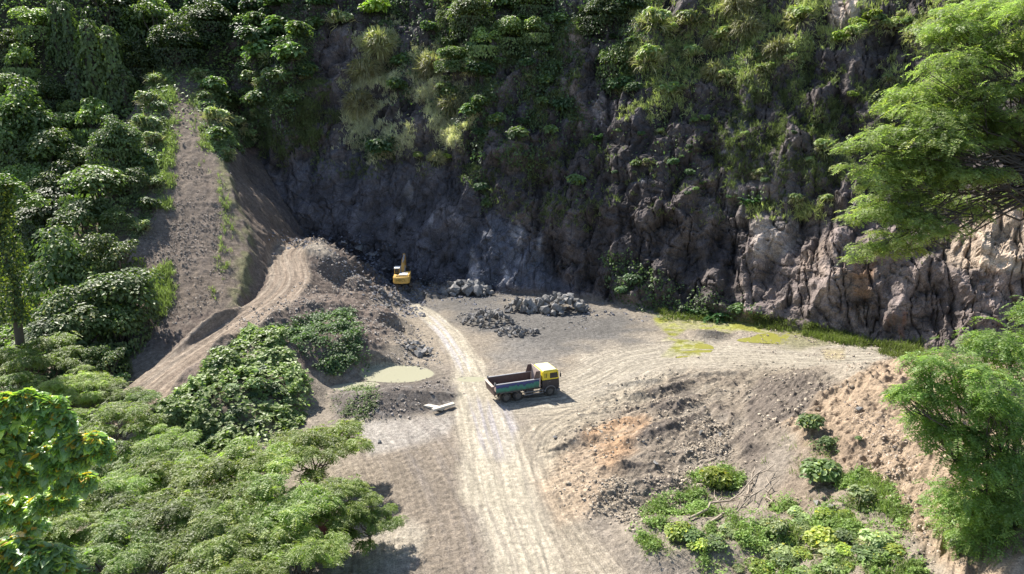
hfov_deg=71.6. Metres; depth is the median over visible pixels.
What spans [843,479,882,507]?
shrub
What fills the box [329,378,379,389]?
pond arm
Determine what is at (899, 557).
weed clump
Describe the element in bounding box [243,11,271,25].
scrub bush
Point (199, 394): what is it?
creeper mound
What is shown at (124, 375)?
scrub bush
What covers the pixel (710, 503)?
dead branch
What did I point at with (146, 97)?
shrub
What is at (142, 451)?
feathery tree
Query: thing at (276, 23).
shrub
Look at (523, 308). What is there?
boulder
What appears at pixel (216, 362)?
creeper mound
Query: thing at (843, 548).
weed clump
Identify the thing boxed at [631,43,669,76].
grass clump
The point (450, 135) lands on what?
cliff grass
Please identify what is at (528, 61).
scrub bush
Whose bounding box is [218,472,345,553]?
feathery tree
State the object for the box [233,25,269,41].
shrub
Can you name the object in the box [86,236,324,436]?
dirt track
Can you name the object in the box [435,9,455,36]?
jungle tree
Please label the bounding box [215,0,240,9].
scrub bush
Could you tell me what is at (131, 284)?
jungle tree
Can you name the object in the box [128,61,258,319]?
verge creepers
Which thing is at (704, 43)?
scrub bush
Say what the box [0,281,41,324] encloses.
jungle tree
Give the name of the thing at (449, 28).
scrub bush
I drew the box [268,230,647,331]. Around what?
scree rubble
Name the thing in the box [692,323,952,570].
bank rubble
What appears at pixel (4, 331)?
undergrowth
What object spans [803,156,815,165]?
shrub
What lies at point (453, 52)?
jungle tree
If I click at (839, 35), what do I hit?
shrub
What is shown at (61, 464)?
tree
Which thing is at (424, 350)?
boulder
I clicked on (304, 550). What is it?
feathery tree
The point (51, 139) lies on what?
jungle tree
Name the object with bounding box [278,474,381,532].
feathery tree
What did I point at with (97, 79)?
vine draped tree
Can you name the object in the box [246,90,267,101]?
shrub
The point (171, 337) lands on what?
spoil slope
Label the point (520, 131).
scrub bush
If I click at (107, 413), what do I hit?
feathery tree
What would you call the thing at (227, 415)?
creeper mound
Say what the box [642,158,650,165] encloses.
rock tuft
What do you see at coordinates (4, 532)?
feathery tree
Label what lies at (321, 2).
scrub bush
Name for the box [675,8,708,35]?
grass clump
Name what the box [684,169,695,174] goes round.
shrub
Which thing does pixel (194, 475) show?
feathery tree
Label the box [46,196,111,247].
jungle tree
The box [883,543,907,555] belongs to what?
weed clump
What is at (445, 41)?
scrub bush
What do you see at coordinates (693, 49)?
grass clump
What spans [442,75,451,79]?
scrub bush
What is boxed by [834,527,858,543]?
weed clump
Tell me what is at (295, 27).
shrub
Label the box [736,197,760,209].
fern
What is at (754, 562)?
weed clump
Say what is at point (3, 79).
jungle tree
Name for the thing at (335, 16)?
shrub
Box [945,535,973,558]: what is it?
shrub
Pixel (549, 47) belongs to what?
scrub bush
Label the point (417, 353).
boulder
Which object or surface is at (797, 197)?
shrub
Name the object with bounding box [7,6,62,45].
jungle tree
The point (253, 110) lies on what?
scrub bush
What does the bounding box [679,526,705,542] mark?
weed clump
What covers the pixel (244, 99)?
scrub bush
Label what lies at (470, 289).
boulder
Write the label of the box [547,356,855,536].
scraped rubble
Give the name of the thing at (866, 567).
weed clump
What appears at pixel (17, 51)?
jungle tree
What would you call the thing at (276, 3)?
scrub bush
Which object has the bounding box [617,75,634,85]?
scrub bush
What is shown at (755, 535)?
weed clump
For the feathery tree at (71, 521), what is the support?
on the ground at (410, 467)
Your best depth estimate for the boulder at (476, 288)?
109.56 m
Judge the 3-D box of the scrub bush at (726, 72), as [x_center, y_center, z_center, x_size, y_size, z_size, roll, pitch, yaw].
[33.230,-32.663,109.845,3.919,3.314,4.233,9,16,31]
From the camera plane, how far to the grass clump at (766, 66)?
105.75 m
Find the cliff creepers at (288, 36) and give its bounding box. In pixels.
[68,0,1023,326]
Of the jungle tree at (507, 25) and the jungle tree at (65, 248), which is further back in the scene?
the jungle tree at (507, 25)
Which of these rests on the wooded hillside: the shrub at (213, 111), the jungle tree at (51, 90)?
the jungle tree at (51, 90)
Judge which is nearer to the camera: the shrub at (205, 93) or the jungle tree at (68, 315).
the jungle tree at (68, 315)
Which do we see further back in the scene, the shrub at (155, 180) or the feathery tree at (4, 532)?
the shrub at (155, 180)
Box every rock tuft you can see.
[637,131,645,134]
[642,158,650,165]
[654,127,665,134]
[688,117,697,121]
[700,115,709,120]
[740,131,749,136]
[760,177,769,181]
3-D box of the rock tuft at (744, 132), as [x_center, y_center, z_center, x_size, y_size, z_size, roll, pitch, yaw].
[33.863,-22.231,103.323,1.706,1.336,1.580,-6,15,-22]
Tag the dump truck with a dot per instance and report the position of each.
(544, 377)
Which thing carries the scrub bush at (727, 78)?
on the quarry cliff
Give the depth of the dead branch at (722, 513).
49.74 m
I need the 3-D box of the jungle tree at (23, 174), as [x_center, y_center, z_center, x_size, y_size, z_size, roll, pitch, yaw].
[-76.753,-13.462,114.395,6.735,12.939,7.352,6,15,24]
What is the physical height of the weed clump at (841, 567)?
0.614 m
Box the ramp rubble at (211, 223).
[130,153,232,329]
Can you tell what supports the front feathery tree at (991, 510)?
on the earth embankment
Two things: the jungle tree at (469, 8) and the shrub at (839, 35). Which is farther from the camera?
the jungle tree at (469, 8)
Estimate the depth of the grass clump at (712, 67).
110.64 m
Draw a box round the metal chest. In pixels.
[318,520,331,535]
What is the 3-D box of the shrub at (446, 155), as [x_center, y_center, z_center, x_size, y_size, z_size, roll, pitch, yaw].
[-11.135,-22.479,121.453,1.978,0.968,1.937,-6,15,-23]
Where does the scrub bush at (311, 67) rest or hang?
on the quarry cliff
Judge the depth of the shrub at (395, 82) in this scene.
126.84 m
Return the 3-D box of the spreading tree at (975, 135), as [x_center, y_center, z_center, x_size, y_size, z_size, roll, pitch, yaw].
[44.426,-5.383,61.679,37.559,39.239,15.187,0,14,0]
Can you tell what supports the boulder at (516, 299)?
on the ground at (410, 467)
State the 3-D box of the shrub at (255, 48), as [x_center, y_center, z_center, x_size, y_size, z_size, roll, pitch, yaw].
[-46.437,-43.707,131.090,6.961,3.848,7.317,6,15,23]
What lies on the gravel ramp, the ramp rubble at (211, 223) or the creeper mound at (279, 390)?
the ramp rubble at (211, 223)
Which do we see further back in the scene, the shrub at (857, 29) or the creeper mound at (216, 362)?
the shrub at (857, 29)
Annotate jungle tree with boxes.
[0,28,27,73]
[0,72,31,99]
[0,74,61,181]
[0,125,43,178]
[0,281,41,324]
[1,163,57,212]
[2,42,40,83]
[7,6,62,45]
[7,127,85,197]
[7,316,95,380]
[8,225,117,331]
[10,238,43,280]
[14,186,78,249]
[24,160,93,225]
[25,285,121,376]
[27,74,65,113]
[37,111,84,143]
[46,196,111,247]
[46,257,119,302]
[56,99,88,128]
[57,147,100,173]
[58,164,138,223]
[71,96,112,147]
[76,266,167,339]
[80,0,139,40]
[80,298,151,366]
[81,232,146,296]
[82,128,134,170]
[82,345,132,381]
[88,114,144,171]
[99,204,134,235]
[103,33,152,81]
[113,166,148,204]
[115,0,150,25]
[118,0,185,73]
[122,45,158,83]
[146,15,205,71]
[180,0,233,46]
[434,46,472,84]
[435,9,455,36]
[446,0,492,41]
[466,25,501,60]
[489,15,527,55]
[507,0,551,25]
[521,16,551,45]
[578,0,628,37]
[595,41,630,95]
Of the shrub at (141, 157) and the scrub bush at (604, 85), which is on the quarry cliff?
the scrub bush at (604, 85)
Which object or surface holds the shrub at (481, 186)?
on the quarry cliff
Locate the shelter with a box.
[168,535,204,572]
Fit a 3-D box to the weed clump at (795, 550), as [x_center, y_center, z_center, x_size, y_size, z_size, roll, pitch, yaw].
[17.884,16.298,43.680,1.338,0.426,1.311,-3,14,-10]
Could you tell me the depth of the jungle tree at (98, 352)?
74.34 m
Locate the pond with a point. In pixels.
(395, 374)
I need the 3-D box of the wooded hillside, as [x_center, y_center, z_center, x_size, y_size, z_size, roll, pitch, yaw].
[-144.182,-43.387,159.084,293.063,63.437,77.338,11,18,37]
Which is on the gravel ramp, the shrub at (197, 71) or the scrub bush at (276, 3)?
the shrub at (197, 71)
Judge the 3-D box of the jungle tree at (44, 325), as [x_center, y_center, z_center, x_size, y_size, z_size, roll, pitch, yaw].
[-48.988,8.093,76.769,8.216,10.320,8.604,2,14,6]
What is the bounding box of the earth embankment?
[785,352,1023,573]
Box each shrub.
[126,219,151,236]
[128,112,161,132]
[129,152,155,164]
[134,90,162,109]
[135,196,161,208]
[140,70,164,88]
[142,131,165,146]
[143,175,167,194]
[149,101,168,109]
[188,66,207,77]
[193,89,213,100]
[197,75,226,89]
[200,106,230,126]
[205,126,231,138]
[216,89,240,104]
[220,146,237,160]
[226,113,250,132]
[230,46,244,56]
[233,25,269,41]
[238,71,256,81]
[239,125,258,142]
[240,39,275,58]
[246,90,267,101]
[259,14,291,34]
[260,66,293,81]
[271,41,307,59]
[284,20,313,36]
[303,16,323,26]
[323,6,359,36]
[337,85,375,119]
[341,54,384,84]
[357,0,391,13]
[358,24,398,62]
[364,139,393,154]
[386,77,408,89]
[389,52,410,65]
[410,50,443,80]
[412,151,423,156]
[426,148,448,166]
[433,88,469,117]
[443,153,451,157]
[473,182,488,190]
[480,201,490,205]
[565,173,586,184]
[615,285,627,292]
[623,273,643,284]
[630,159,641,165]
[663,521,690,541]
[666,157,679,164]
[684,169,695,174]
[699,465,732,488]
[728,302,743,313]
[750,168,769,178]
[759,516,792,542]
[789,192,805,205]
[794,413,825,430]
[799,457,842,485]
[802,525,842,549]
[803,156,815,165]
[810,138,837,157]
[815,193,834,204]
[819,435,834,445]
[830,30,851,39]
[842,21,867,42]
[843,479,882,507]
[847,90,858,95]
[854,523,894,554]
[880,73,895,85]
[896,82,919,91]
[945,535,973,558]
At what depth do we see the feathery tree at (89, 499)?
43.47 m
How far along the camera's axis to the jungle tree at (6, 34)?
129.95 m
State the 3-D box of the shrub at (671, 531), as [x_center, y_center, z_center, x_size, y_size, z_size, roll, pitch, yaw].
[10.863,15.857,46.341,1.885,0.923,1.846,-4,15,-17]
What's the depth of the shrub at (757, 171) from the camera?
101.20 m
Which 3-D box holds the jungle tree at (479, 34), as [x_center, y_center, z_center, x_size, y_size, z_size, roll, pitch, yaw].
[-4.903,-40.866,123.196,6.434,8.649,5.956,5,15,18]
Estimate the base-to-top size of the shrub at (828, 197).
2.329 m
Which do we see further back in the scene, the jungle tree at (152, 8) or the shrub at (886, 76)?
the jungle tree at (152, 8)
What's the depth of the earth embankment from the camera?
51.83 m
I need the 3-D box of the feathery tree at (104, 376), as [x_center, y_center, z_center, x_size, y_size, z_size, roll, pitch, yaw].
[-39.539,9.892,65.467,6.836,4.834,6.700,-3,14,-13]
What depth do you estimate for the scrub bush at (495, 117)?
117.39 m
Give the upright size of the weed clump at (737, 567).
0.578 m
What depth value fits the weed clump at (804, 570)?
42.12 m
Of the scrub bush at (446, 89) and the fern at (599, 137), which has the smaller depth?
the fern at (599, 137)
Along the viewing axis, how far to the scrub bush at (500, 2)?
125.76 m
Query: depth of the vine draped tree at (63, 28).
129.45 m
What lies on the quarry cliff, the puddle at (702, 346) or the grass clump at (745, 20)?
the grass clump at (745, 20)
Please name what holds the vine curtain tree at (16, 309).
on the ground at (410, 467)
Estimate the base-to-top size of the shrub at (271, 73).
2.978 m
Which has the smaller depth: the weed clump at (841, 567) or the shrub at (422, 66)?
the weed clump at (841, 567)
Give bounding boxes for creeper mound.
[195,387,213,398]
[205,434,215,439]
[207,359,223,367]
[218,411,235,424]
[223,383,239,393]
[228,407,242,416]
[243,376,265,389]
[245,419,265,430]
[248,392,258,397]
[255,365,268,376]
[263,381,278,390]
[270,387,287,397]
[279,398,295,404]
[284,390,297,396]
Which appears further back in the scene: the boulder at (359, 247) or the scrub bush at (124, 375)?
the boulder at (359, 247)
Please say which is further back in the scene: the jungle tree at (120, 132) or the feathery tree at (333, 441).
the jungle tree at (120, 132)
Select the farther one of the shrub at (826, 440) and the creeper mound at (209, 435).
the creeper mound at (209, 435)
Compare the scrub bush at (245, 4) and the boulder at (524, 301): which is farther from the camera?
the scrub bush at (245, 4)
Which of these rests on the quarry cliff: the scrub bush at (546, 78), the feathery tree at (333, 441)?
the scrub bush at (546, 78)
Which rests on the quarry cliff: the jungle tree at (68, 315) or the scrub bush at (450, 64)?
the scrub bush at (450, 64)
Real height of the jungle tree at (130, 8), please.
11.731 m
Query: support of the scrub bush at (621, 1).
on the quarry cliff
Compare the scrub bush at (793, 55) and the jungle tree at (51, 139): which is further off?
the jungle tree at (51, 139)
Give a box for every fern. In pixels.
[589,133,602,142]
[683,305,703,317]
[696,309,732,324]
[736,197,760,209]
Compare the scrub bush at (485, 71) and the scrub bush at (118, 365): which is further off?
the scrub bush at (485, 71)
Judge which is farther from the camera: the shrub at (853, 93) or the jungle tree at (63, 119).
the jungle tree at (63, 119)
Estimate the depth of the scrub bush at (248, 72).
130.88 m
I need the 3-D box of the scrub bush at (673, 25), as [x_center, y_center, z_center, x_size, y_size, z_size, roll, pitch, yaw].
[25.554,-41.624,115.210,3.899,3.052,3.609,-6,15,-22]
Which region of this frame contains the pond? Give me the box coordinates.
[364,366,433,382]
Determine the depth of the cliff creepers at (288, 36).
120.16 m
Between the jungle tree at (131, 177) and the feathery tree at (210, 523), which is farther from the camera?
the jungle tree at (131, 177)
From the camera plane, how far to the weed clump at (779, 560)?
43.19 m
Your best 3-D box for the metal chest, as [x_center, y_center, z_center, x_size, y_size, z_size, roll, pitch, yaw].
[-12.649,16.348,48.484,1.160,0.900,0.860,-4,15,-17]
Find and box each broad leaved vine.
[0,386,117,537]
[0,531,88,573]
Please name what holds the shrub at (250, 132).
on the gravel ramp
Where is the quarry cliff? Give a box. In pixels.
[120,0,1023,353]
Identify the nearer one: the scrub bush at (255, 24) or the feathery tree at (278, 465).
the feathery tree at (278, 465)
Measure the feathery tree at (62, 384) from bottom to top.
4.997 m
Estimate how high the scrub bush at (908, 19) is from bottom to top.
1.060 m
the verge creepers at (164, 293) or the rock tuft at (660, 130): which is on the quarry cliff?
the rock tuft at (660, 130)
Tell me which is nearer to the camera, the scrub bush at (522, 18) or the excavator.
the excavator
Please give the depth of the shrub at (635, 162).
107.77 m
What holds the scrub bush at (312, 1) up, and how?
on the quarry cliff
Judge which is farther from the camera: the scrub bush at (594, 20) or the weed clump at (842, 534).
the scrub bush at (594, 20)
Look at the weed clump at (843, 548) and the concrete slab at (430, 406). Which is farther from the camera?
the concrete slab at (430, 406)
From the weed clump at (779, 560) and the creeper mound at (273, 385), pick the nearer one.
the weed clump at (779, 560)
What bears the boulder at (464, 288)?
on the boulder
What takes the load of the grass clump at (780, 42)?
on the quarry cliff
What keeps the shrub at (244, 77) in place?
on the quarry cliff
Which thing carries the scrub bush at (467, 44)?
on the quarry cliff
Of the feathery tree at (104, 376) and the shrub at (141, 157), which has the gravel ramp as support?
the shrub at (141, 157)
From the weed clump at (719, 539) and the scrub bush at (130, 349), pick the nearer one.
the weed clump at (719, 539)
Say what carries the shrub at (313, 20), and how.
on the quarry cliff
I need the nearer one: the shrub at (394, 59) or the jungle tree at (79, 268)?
the jungle tree at (79, 268)
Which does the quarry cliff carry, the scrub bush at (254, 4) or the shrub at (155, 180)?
the scrub bush at (254, 4)
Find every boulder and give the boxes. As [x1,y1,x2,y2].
[354,244,362,250]
[413,350,422,356]
[421,347,427,354]
[450,284,460,292]
[462,284,467,293]
[466,287,473,294]
[473,284,482,294]
[513,296,518,305]
[514,299,521,308]
[520,305,526,311]
[522,298,527,305]
[537,298,543,308]
[540,305,548,311]
[544,297,550,302]
[551,302,561,310]
[576,302,583,309]
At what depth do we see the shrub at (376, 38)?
130.28 m
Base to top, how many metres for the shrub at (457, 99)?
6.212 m
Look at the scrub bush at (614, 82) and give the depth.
115.50 m
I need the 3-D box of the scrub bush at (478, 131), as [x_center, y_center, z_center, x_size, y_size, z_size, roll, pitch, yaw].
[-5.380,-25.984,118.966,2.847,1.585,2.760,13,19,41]
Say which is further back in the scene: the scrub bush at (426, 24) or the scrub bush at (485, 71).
the scrub bush at (426, 24)
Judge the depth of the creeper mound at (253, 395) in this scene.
65.72 m
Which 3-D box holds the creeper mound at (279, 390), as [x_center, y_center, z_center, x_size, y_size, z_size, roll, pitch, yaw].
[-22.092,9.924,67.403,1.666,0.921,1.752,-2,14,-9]
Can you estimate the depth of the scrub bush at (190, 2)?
144.54 m
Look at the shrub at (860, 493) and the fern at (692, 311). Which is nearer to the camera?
the shrub at (860, 493)
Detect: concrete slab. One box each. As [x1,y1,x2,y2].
[424,404,444,410]
[432,402,454,410]
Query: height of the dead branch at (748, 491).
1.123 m
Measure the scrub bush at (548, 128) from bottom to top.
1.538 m
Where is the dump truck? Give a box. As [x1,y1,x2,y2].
[484,362,560,401]
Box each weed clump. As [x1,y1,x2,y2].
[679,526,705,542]
[686,538,710,550]
[707,534,727,550]
[716,522,738,541]
[731,563,744,573]
[741,527,760,538]
[743,556,775,573]
[756,541,791,561]
[771,553,800,567]
[785,505,809,522]
[789,564,809,573]
[791,546,811,559]
[792,517,810,526]
[792,524,809,538]
[812,539,843,561]
[814,507,838,519]
[819,561,841,573]
[833,563,844,569]
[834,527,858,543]
[835,542,853,555]
[837,509,854,517]
[850,543,881,563]
[858,560,878,573]
[861,507,870,512]
[866,541,894,557]
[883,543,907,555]
[892,532,902,538]
[893,554,902,560]
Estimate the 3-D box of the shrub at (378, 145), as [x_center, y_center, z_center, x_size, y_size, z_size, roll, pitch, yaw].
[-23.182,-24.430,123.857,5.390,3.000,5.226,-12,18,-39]
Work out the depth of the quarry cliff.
108.48 m
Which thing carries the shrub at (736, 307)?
on the quarry cliff
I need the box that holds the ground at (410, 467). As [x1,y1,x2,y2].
[0,107,1023,573]
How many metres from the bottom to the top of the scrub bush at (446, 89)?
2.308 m
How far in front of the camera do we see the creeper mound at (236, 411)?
63.49 m
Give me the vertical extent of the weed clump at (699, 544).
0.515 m
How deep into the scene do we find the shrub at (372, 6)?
133.58 m
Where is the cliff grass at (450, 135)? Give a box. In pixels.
[240,0,1023,233]
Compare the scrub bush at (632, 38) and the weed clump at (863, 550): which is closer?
the weed clump at (863, 550)
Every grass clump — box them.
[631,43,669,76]
[636,4,675,34]
[655,80,681,97]
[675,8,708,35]
[679,43,706,65]
[698,58,729,85]
[702,25,730,48]
[716,0,760,22]
[727,9,769,44]
[754,62,774,77]
[760,34,792,60]
[782,0,819,31]
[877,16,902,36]
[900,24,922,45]
[923,3,955,18]
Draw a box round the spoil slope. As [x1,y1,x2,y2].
[113,237,405,413]
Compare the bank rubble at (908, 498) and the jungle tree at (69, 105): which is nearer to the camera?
the bank rubble at (908, 498)
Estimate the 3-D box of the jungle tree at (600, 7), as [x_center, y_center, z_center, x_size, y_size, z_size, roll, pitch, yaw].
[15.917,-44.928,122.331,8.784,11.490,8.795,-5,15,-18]
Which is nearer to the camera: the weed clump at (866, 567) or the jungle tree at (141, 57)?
the weed clump at (866, 567)
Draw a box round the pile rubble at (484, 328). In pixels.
[394,274,590,368]
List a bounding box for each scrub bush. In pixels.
[0,383,22,392]
[50,370,69,377]
[109,360,130,371]
[111,343,133,356]
[111,372,130,381]
[148,10,179,23]
[183,0,208,8]
[190,21,205,28]
[198,16,216,24]
[198,37,210,46]
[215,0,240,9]
[228,22,243,34]
[232,15,246,24]
[234,62,246,68]
[238,0,260,13]
[238,87,247,93]
[240,95,253,105]
[241,70,260,87]
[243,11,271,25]
[243,16,259,25]
[249,108,256,116]
[250,1,262,9]
[252,77,264,88]
[256,49,273,65]
[257,0,280,5]
[259,7,272,14]
[264,34,276,39]
[268,0,280,5]
[278,92,298,103]
[280,0,292,3]
[282,87,304,100]
[302,63,318,71]
[305,0,322,3]
[314,0,326,4]
[420,20,440,31]
[433,82,444,92]
[436,85,458,96]
[437,36,457,46]
[442,58,460,68]
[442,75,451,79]
[446,26,459,32]
[455,62,466,71]
[458,102,481,115]
[459,55,482,74]
[465,41,488,53]
[465,61,491,75]
[470,94,491,105]
[470,127,487,135]
[477,65,495,75]
[486,112,506,122]
[490,0,515,6]
[492,56,505,62]
[505,125,528,138]
[512,14,531,26]
[515,117,528,124]
[520,57,536,65]
[535,74,554,84]
[535,96,548,103]
[542,124,558,133]
[545,45,554,51]
[546,12,566,22]
[551,98,571,110]
[592,13,614,24]
[601,84,611,90]
[606,78,628,89]
[609,33,618,37]
[612,0,634,6]
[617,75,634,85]
[624,35,637,42]
[624,82,642,91]
[627,0,644,9]
[661,22,678,36]
[679,84,688,91]
[701,35,720,52]
[717,67,735,83]
[721,75,732,85]
[783,52,798,63]
[848,16,868,24]
[862,8,882,17]
[868,15,880,21]
[877,14,887,19]
[895,10,905,16]
[900,16,915,23]
[945,0,961,5]
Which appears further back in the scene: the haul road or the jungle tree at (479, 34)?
the jungle tree at (479, 34)
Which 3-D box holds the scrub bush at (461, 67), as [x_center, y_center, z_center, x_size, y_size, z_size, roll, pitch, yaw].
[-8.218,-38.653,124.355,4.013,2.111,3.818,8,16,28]
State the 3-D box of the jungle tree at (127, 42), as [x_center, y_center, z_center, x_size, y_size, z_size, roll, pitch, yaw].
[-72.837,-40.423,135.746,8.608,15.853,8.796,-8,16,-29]
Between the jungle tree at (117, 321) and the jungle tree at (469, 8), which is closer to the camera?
the jungle tree at (117, 321)
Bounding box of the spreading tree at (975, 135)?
[826,0,1023,264]
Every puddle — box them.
[457,377,487,381]
[676,339,713,357]
[737,333,801,343]
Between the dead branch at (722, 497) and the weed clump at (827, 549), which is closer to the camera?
the weed clump at (827, 549)
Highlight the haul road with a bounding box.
[411,303,564,573]
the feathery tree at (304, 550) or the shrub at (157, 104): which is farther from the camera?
the shrub at (157, 104)
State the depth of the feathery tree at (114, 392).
62.31 m
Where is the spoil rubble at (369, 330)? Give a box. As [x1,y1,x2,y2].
[225,240,465,421]
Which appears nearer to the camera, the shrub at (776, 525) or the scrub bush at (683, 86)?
the shrub at (776, 525)
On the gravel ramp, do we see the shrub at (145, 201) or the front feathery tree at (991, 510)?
the shrub at (145, 201)
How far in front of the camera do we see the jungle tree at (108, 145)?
104.84 m
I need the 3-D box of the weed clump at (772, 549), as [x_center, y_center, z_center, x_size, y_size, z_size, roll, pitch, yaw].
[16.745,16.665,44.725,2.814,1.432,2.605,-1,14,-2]
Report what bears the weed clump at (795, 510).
on the ground at (410, 467)
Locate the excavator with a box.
[393,254,412,287]
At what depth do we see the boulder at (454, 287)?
109.82 m
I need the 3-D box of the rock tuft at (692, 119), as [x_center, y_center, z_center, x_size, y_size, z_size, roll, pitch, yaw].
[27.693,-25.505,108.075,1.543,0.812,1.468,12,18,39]
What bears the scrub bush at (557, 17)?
on the quarry cliff
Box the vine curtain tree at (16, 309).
[0,173,54,387]
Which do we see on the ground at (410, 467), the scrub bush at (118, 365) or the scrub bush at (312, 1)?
the scrub bush at (118, 365)
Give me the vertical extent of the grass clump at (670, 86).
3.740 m
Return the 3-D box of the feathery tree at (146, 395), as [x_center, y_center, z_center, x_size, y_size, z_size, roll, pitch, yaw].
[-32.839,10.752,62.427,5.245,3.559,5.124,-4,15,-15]
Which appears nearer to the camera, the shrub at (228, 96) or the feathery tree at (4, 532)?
the feathery tree at (4, 532)
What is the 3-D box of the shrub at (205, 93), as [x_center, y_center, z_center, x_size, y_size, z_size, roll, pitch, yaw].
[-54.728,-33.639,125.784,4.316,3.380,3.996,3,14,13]
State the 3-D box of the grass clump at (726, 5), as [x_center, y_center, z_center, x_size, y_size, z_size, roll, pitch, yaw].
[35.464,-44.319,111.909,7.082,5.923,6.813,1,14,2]
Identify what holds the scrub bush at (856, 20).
on the quarry cliff
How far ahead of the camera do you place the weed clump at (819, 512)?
45.98 m
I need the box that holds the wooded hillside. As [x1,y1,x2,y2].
[0,0,225,370]
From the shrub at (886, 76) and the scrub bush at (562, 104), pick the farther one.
the scrub bush at (562, 104)
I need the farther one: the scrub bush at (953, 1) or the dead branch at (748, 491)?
the scrub bush at (953, 1)
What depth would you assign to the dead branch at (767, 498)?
51.67 m
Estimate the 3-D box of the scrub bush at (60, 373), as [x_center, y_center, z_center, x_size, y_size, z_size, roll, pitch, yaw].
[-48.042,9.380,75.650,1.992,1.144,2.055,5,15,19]
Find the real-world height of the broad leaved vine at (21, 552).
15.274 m
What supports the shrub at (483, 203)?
on the quarry cliff
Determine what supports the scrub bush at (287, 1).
on the quarry cliff
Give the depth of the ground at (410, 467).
63.98 m
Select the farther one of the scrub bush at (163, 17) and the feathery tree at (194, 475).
the scrub bush at (163, 17)
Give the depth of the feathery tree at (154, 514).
41.77 m
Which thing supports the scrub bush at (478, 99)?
on the quarry cliff
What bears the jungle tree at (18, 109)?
on the wooded hillside
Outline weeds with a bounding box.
[329,307,938,573]
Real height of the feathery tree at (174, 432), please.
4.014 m
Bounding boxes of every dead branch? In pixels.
[688,462,787,518]
[695,490,748,509]
[708,487,768,523]
[741,467,754,493]
[763,475,781,506]
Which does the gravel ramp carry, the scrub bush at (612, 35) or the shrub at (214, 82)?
the shrub at (214, 82)
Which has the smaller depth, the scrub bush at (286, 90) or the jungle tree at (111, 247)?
the jungle tree at (111, 247)
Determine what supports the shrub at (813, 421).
on the earth embankment
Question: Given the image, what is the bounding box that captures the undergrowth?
[0,0,250,387]
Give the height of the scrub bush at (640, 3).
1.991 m
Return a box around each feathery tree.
[0,330,87,385]
[0,369,48,392]
[0,481,114,537]
[0,527,74,544]
[34,370,111,419]
[39,509,122,555]
[44,364,124,410]
[54,469,170,518]
[58,400,167,441]
[60,504,171,573]
[71,381,146,424]
[82,485,232,573]
[88,439,136,477]
[110,435,213,487]
[113,389,165,409]
[127,423,202,468]
[130,449,279,536]
[146,480,297,570]
[164,535,292,573]
[199,436,319,500]
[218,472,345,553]
[244,521,352,573]
[261,417,374,485]
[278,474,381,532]
[327,495,408,556]
[880,295,1023,566]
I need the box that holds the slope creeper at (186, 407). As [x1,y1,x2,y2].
[132,304,371,457]
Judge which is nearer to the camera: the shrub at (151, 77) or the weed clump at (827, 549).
the weed clump at (827, 549)
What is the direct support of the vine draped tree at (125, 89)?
on the wooded hillside
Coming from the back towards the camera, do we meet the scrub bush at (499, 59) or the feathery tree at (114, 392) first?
the scrub bush at (499, 59)
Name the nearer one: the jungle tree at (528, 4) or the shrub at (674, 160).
the shrub at (674, 160)
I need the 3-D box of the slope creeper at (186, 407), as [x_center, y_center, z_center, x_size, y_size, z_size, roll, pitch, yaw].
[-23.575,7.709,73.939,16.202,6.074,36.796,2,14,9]
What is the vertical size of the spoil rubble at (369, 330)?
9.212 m
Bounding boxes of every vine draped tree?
[43,0,84,74]
[60,67,93,113]
[71,19,132,109]
[110,68,142,113]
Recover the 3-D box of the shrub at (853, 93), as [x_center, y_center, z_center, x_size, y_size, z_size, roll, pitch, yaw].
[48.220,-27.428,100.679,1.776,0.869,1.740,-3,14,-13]
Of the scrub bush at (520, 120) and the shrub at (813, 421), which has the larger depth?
the scrub bush at (520, 120)
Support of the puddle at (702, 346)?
on the ground at (410, 467)
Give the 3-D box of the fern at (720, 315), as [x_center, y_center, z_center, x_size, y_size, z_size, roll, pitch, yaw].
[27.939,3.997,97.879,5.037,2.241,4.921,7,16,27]
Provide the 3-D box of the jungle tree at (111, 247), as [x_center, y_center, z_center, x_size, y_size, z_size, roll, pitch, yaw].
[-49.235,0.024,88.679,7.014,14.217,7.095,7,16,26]
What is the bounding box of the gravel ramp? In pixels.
[37,65,304,342]
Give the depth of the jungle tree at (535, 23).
121.55 m
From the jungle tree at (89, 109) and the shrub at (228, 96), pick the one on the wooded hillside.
the jungle tree at (89, 109)
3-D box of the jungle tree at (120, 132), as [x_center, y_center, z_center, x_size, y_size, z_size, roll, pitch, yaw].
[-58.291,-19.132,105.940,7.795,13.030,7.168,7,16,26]
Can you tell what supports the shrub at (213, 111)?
on the gravel ramp
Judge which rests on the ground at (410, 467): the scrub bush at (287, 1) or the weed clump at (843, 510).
the weed clump at (843, 510)
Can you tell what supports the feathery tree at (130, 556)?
on the ground at (410, 467)
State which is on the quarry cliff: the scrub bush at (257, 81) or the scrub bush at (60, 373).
the scrub bush at (257, 81)
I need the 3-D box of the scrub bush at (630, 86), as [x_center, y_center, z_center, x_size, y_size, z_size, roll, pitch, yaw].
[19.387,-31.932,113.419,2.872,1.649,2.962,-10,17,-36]
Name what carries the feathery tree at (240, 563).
on the ground at (410, 467)
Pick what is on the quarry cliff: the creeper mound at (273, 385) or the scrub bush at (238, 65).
the scrub bush at (238, 65)
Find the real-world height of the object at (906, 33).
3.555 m
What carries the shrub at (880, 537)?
on the ground at (410, 467)
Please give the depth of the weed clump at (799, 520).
46.31 m

